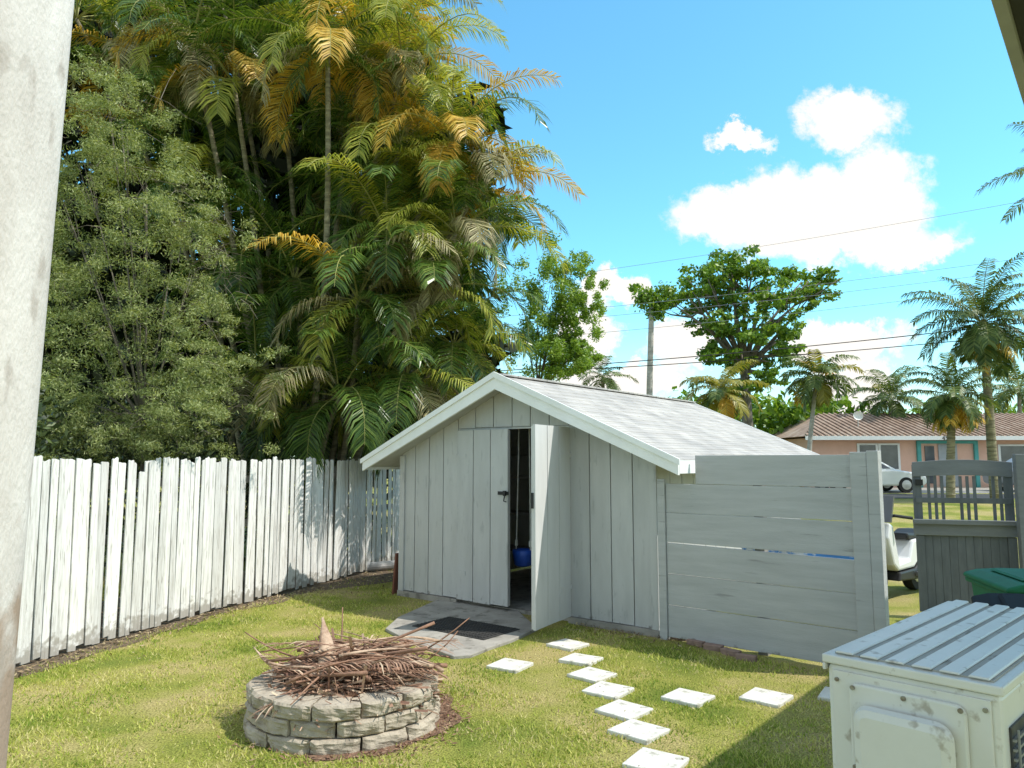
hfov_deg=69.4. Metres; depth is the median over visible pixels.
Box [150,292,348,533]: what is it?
areca palm
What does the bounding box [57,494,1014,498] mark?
road
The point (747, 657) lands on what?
brick
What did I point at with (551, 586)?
door
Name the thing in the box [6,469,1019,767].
ground
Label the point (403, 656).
dry frond
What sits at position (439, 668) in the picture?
dry palm stalk
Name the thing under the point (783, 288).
power line
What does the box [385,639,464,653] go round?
dry frond
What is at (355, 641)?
dry palm stalk
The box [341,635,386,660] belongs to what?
dry frond
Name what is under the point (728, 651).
brick
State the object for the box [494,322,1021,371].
power line
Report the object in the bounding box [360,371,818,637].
garden shed
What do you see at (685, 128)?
sky
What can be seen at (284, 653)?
dry palm stalk
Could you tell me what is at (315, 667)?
dry palm stalk
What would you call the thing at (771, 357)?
power line
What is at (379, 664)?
dry palm stalk
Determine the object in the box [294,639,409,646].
dry palm stalk
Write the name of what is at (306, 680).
dry frond
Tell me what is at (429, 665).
dry palm stalk
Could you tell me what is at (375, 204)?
areca palm
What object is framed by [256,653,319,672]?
dry frond
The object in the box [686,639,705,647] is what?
brick
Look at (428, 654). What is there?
dry frond
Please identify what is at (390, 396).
areca palm
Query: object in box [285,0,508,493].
areca palm
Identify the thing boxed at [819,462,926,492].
parked car
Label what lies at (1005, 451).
window
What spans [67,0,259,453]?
areca palm
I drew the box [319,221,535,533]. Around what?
areca palm
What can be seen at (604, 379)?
coconut palm
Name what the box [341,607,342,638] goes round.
dry palm stalk
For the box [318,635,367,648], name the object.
dry palm stalk
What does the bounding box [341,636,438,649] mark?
dry palm stalk
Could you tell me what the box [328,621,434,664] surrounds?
dry palm stalk
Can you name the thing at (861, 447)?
window
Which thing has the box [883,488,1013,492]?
driveway
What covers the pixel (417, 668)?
dry frond
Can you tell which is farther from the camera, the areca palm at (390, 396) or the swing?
the areca palm at (390, 396)
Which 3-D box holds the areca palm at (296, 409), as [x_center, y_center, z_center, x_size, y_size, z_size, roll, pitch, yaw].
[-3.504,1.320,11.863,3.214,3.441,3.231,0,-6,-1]
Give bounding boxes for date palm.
[888,352,1008,497]
[897,252,1023,497]
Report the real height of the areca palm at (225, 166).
7.971 m
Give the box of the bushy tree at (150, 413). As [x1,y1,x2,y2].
[34,37,297,479]
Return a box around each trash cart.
[963,568,1023,594]
[971,593,1023,608]
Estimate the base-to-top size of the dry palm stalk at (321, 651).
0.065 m
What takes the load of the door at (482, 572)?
in the garden shed
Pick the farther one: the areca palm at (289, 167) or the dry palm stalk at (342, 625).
the areca palm at (289, 167)
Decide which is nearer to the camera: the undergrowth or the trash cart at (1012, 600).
the trash cart at (1012, 600)
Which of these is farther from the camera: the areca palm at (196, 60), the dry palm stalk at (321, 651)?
the areca palm at (196, 60)
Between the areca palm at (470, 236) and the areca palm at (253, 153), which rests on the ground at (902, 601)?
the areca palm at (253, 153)
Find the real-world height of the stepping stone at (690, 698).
0.050 m
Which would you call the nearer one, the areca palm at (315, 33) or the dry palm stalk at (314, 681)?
the dry palm stalk at (314, 681)
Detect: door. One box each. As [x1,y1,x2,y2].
[455,429,509,606]
[531,424,571,630]
[938,444,958,486]
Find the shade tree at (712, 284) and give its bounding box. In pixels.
[627,243,842,426]
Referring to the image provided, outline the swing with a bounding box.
[512,429,530,566]
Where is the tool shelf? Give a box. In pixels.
[510,457,530,550]
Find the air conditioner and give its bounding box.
[822,600,1023,767]
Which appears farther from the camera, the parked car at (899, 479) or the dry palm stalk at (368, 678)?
the parked car at (899, 479)
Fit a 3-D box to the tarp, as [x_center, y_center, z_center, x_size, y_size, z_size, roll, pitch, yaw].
[2.664,1.595,6.958,1.080,0.279,0.100,-5,-8,40]
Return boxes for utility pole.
[631,280,680,394]
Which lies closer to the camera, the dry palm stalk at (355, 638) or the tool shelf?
the dry palm stalk at (355, 638)
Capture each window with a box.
[857,443,877,451]
[878,443,900,470]
[997,444,1023,461]
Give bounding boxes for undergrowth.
[34,380,391,595]
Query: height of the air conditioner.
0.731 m
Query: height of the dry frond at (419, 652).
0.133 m
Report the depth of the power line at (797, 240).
30.60 m
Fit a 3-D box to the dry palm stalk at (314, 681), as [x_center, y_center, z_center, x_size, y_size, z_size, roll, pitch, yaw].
[-1.274,1.931,4.833,0.028,0.115,0.680,-1,-6,11]
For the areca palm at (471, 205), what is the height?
7.798 m
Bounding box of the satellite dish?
[853,411,862,426]
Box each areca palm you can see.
[64,45,264,552]
[67,0,255,550]
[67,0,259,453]
[91,0,298,554]
[92,118,283,561]
[100,0,283,467]
[107,0,339,562]
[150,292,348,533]
[154,177,332,436]
[163,0,375,534]
[181,0,458,577]
[195,187,385,561]
[195,355,388,568]
[220,327,436,511]
[225,90,437,531]
[241,228,461,563]
[245,0,458,557]
[250,0,445,415]
[262,137,482,446]
[272,152,490,506]
[276,39,510,438]
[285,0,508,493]
[290,298,496,472]
[319,0,505,366]
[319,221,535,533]
[326,53,561,566]
[347,97,585,459]
[348,143,570,492]
[348,277,550,505]
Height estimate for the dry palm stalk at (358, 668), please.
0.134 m
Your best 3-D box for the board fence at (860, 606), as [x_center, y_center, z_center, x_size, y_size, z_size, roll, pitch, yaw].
[2.346,1.574,6.920,2.122,1.875,0.169,-5,-8,41]
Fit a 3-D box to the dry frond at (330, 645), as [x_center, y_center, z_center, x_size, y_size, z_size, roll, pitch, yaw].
[-1.049,1.883,5.171,1.050,0.257,0.241,2,-6,-21]
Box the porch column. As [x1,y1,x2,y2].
[0,0,74,767]
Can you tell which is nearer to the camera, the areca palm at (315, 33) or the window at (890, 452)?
the areca palm at (315, 33)
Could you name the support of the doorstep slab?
on the ground at (902, 601)
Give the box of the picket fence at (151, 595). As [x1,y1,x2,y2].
[15,455,399,664]
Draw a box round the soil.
[14,557,393,677]
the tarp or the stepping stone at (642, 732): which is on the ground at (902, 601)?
the stepping stone at (642, 732)
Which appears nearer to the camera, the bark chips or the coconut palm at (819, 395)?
the bark chips
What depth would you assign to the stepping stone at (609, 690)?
5.71 m
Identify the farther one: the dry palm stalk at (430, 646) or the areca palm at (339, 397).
the areca palm at (339, 397)
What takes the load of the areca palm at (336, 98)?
on the soil
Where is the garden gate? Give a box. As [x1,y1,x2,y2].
[911,460,1018,611]
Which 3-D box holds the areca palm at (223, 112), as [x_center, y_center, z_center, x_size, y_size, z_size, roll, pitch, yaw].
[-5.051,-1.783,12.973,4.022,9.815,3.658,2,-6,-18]
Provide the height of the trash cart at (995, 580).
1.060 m
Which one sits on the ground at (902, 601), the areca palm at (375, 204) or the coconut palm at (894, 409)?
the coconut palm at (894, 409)
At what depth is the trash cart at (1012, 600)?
4.17 m
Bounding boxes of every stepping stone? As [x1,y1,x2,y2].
[486,658,532,673]
[546,638,588,651]
[559,653,603,666]
[567,667,616,683]
[582,681,633,700]
[595,699,652,720]
[607,719,669,744]
[622,747,688,767]
[661,688,714,707]
[739,687,793,708]
[817,686,829,701]
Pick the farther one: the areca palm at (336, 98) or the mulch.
the areca palm at (336, 98)
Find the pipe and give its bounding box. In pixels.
[363,560,394,571]
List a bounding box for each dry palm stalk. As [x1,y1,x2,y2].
[245,632,311,662]
[259,646,314,652]
[266,654,399,662]
[267,661,295,669]
[270,671,367,676]
[283,666,358,676]
[285,657,386,684]
[289,655,394,679]
[290,657,339,704]
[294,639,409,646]
[297,647,342,651]
[308,636,396,654]
[310,639,390,650]
[314,650,371,681]
[317,643,404,650]
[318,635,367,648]
[320,630,418,656]
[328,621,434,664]
[330,667,438,675]
[339,648,411,657]
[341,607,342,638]
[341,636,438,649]
[342,663,423,674]
[345,663,436,680]
[347,649,433,667]
[358,646,427,656]
[361,658,385,666]
[369,663,447,675]
[381,659,404,685]
[382,639,413,641]
[386,650,443,672]
[415,618,468,655]
[427,631,457,659]
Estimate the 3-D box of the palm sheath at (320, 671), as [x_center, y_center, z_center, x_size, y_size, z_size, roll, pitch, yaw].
[-1.099,1.932,4.933,0.553,0.037,0.111,0,-6,0]
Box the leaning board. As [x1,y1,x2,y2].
[392,553,398,594]
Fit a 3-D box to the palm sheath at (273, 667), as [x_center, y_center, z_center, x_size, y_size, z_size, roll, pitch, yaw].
[-1.702,1.916,5.144,0.239,0.153,0.083,-1,-6,6]
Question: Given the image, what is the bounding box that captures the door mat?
[412,616,519,639]
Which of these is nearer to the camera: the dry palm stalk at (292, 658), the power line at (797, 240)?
the dry palm stalk at (292, 658)
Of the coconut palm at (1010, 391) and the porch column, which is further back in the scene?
the coconut palm at (1010, 391)
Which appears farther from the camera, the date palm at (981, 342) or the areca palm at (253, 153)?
the date palm at (981, 342)
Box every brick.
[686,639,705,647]
[703,642,723,651]
[720,647,741,656]
[735,653,757,661]
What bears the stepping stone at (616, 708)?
on the ground at (902, 601)
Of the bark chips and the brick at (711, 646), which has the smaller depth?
the bark chips
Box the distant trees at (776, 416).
[668,386,1023,439]
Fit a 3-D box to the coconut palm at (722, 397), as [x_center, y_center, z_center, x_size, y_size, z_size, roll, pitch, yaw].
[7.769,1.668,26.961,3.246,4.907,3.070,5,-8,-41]
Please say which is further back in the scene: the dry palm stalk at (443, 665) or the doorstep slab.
the doorstep slab
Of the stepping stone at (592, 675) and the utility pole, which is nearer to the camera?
the stepping stone at (592, 675)
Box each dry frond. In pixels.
[249,680,326,719]
[251,642,370,657]
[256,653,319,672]
[262,660,376,675]
[280,651,373,665]
[289,640,432,662]
[296,669,447,683]
[311,637,410,659]
[319,656,425,685]
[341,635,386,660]
[342,647,454,666]
[345,651,449,657]
[359,658,428,674]
[368,654,424,670]
[370,663,435,676]
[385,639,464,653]
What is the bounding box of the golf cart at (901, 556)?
[883,496,918,589]
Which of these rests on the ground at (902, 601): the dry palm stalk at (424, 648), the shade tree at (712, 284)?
the shade tree at (712, 284)
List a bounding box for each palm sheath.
[253,647,283,669]
[306,670,389,675]
[318,617,336,663]
[350,639,441,651]
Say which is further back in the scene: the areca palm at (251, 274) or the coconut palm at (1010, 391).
the coconut palm at (1010, 391)
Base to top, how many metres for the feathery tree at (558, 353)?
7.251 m
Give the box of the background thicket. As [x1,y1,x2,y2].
[34,0,529,497]
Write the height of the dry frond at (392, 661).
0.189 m
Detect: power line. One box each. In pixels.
[491,201,1021,285]
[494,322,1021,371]
[501,258,1021,316]
[504,334,1022,373]
[508,270,1021,324]
[510,288,999,340]
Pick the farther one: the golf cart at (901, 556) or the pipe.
the pipe
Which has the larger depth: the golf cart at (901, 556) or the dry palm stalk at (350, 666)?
the golf cart at (901, 556)
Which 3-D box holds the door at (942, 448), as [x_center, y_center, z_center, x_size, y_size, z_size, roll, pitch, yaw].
[21.099,3.939,35.750,0.900,2.030,0.050,0,-6,0]
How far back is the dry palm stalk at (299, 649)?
5.45 m
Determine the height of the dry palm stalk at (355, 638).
0.132 m
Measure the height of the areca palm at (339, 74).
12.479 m
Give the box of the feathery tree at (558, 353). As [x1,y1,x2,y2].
[490,226,609,381]
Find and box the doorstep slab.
[385,600,536,658]
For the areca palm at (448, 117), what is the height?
8.504 m
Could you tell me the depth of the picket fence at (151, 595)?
8.28 m
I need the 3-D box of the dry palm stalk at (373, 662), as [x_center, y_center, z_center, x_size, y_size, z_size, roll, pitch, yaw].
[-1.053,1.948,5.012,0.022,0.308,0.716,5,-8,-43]
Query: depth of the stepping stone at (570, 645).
7.13 m
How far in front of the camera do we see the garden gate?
8.48 m
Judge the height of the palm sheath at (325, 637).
0.313 m
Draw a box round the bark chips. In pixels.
[217,693,489,767]
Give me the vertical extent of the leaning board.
0.549 m
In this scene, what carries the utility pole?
on the ground at (902, 601)
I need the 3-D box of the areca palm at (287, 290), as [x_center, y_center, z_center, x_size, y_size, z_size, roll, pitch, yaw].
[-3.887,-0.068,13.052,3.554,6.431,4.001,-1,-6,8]
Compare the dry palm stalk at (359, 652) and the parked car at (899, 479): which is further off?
the parked car at (899, 479)
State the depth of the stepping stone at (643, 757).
4.38 m
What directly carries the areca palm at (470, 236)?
on the soil
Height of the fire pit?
0.302 m
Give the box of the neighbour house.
[773,413,1023,487]
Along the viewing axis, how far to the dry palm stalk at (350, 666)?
4.99 m
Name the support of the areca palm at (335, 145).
on the ground at (902, 601)
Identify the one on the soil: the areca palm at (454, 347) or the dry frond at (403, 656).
the areca palm at (454, 347)
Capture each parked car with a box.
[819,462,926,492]
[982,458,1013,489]
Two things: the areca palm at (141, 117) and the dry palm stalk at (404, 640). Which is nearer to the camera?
the dry palm stalk at (404, 640)
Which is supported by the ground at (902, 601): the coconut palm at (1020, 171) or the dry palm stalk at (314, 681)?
the coconut palm at (1020, 171)
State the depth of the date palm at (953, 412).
23.79 m
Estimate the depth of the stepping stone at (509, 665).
6.41 m
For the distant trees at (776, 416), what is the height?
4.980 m
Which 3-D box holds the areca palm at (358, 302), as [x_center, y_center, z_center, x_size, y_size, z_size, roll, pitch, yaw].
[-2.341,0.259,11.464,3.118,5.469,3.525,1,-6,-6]
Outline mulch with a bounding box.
[269,693,461,760]
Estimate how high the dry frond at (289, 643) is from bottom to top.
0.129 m
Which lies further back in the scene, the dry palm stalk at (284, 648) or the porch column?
the dry palm stalk at (284, 648)
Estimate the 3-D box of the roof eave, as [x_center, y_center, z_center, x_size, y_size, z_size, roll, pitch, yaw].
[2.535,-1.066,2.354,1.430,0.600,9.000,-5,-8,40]
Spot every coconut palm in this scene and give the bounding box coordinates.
[577,355,639,389]
[679,359,773,419]
[775,349,865,486]
[841,365,934,417]
[962,357,1023,413]
[975,121,1023,223]
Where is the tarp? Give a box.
[742,548,853,559]
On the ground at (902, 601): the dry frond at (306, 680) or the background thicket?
the background thicket
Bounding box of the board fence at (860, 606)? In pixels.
[657,451,889,662]
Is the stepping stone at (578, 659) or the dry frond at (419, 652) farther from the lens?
the stepping stone at (578, 659)
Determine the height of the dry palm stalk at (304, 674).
0.123 m
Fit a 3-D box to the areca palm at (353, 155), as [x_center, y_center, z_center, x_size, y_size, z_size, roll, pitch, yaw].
[-2.003,-1.248,12.599,4.037,8.683,3.838,2,-6,-17]
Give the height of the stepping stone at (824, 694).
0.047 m
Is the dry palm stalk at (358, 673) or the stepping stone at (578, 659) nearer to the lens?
the dry palm stalk at (358, 673)
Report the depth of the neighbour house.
35.86 m
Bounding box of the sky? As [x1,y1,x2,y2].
[59,0,1023,426]
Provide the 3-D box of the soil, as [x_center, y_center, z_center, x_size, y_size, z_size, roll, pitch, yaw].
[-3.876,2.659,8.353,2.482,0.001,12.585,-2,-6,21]
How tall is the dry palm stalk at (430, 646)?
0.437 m
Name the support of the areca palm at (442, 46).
on the ground at (902, 601)
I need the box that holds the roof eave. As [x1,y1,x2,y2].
[991,0,1023,103]
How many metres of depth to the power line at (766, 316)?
30.50 m
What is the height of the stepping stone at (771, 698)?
0.051 m
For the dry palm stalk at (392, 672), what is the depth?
4.97 m
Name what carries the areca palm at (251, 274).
on the ground at (902, 601)
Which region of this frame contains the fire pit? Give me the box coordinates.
[243,660,440,754]
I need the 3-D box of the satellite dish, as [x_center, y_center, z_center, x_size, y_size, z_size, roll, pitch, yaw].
[17.223,1.746,36.901,0.500,0.775,0.275,0,-6,0]
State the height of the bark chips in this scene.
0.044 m
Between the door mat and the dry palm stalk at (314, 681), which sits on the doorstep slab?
the door mat
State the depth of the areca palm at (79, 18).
14.88 m
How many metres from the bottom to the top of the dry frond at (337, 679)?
0.073 m
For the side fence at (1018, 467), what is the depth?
8.12 m
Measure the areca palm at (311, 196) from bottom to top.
8.978 m
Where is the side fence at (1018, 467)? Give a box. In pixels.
[1012,454,1023,568]

